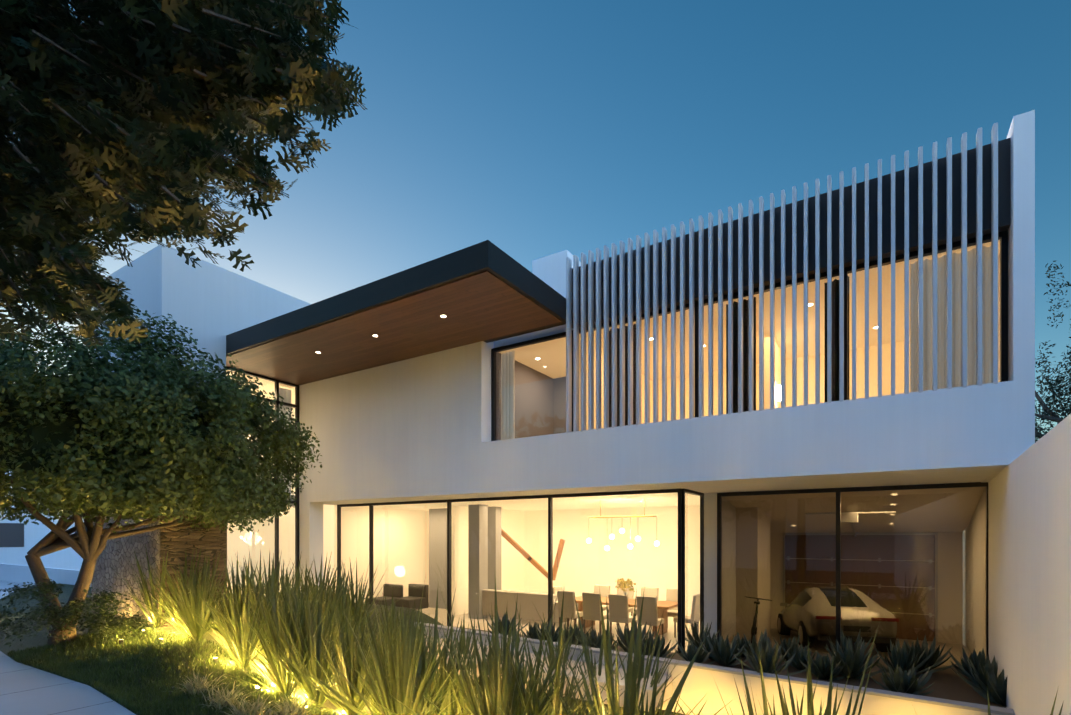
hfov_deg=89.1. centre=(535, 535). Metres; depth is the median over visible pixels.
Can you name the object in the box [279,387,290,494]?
window glass
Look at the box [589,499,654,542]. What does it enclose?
chandelier frame
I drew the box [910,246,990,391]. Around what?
sheer curtain
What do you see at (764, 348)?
window glass
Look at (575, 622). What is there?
dining chair legs
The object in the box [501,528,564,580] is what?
wall sculpture
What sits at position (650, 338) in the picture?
downlights
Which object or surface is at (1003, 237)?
window frame
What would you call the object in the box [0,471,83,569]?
neighbour buildings
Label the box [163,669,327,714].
pale grass tufts
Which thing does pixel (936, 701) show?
planter wall cap
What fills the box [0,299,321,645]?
tree
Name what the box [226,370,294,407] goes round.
stair hall ceiling
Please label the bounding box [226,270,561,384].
wood canopy soffit
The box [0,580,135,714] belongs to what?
sidewalk
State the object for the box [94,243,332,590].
tall block walls
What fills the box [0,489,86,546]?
neighbour windows
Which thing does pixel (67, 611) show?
bush
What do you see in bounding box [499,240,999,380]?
bedroom ceiling
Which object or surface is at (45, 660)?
lawn
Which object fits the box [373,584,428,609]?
lounge chairs
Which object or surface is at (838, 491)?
garage window frame
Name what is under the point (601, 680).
ground floor slab
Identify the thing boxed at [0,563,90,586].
distant low wall
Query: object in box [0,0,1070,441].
sky
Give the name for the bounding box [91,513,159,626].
stone cladding
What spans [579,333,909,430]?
bedroom walls
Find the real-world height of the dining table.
0.760 m
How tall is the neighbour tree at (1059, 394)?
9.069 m
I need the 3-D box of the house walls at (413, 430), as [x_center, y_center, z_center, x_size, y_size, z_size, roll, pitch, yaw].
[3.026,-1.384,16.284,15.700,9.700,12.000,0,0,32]
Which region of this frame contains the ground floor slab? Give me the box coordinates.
[417,607,699,711]
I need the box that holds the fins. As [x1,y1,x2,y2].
[566,122,997,432]
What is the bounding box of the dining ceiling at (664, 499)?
[355,493,699,510]
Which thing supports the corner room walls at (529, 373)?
on the upper floor finish
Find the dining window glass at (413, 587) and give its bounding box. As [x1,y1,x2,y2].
[340,493,677,651]
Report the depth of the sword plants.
7.73 m
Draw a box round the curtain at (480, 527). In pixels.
[429,504,500,618]
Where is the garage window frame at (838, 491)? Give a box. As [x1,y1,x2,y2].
[717,482,987,657]
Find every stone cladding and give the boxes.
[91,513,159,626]
[160,512,226,626]
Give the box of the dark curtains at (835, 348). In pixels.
[609,276,848,426]
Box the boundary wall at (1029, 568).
[988,414,1070,714]
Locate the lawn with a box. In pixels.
[0,584,683,714]
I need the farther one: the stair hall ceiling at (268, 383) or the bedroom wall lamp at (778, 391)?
the stair hall ceiling at (268, 383)
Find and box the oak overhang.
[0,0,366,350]
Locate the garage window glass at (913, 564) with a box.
[721,487,985,666]
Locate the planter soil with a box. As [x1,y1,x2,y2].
[449,626,1005,707]
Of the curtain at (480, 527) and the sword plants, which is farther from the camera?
the curtain at (480, 527)
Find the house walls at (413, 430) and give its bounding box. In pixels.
[299,110,1034,638]
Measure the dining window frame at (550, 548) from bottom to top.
3.350 m
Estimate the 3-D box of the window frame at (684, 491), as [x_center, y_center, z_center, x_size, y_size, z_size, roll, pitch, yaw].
[3.308,0.741,11.427,0.090,3.350,1.500,0,0,32]
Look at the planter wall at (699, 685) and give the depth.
8.57 m
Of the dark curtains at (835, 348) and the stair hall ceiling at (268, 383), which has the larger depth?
the stair hall ceiling at (268, 383)
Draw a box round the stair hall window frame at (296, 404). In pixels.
[227,367,298,585]
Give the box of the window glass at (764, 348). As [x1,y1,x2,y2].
[495,240,1000,439]
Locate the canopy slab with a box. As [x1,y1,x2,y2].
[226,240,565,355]
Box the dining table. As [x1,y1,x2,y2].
[575,596,677,636]
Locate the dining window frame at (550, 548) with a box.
[337,489,681,652]
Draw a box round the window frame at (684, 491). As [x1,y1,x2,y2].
[682,489,703,652]
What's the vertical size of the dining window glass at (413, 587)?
3.350 m
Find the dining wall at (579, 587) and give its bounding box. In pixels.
[334,505,699,615]
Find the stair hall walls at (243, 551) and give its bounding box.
[227,402,333,594]
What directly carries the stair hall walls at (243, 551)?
on the ground floor slab
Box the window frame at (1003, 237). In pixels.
[491,230,1007,440]
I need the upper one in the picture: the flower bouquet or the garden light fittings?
the flower bouquet
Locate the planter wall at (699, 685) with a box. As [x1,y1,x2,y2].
[414,625,998,714]
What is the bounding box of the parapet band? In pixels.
[572,138,1010,328]
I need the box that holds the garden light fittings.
[119,630,259,690]
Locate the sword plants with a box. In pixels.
[112,545,1063,714]
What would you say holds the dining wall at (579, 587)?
on the ground floor slab
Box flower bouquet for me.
[615,578,635,591]
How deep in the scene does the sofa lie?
15.06 m
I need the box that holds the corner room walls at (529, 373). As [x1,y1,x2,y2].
[496,352,565,440]
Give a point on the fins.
(994, 255)
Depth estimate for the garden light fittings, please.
9.76 m
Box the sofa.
[482,589,577,622]
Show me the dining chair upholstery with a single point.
(649, 593)
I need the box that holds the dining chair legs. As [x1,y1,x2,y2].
[554,609,698,637]
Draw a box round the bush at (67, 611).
[0,576,155,650]
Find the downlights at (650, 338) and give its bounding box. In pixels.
[316,304,877,358]
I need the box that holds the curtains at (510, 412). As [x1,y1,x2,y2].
[501,351,514,439]
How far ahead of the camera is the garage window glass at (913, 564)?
10.44 m
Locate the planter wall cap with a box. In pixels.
[414,622,1014,714]
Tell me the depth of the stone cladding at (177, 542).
12.02 m
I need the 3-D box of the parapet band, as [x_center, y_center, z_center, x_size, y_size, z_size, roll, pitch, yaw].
[3.641,-4.754,9.255,6.710,1.160,0.410,0,0,32]
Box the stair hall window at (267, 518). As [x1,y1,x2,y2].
[227,375,295,592]
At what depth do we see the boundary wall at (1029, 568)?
5.55 m
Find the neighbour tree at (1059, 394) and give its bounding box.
[1035,261,1070,442]
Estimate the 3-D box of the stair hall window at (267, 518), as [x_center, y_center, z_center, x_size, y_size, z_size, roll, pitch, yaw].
[-7.360,-0.919,14.287,0.001,6.670,2.500,0,0,32]
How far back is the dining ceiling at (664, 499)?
15.26 m
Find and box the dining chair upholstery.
[553,584,699,625]
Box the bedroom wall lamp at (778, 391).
[777,385,780,400]
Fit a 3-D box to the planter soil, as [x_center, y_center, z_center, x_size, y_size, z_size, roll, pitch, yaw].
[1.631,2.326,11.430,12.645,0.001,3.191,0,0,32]

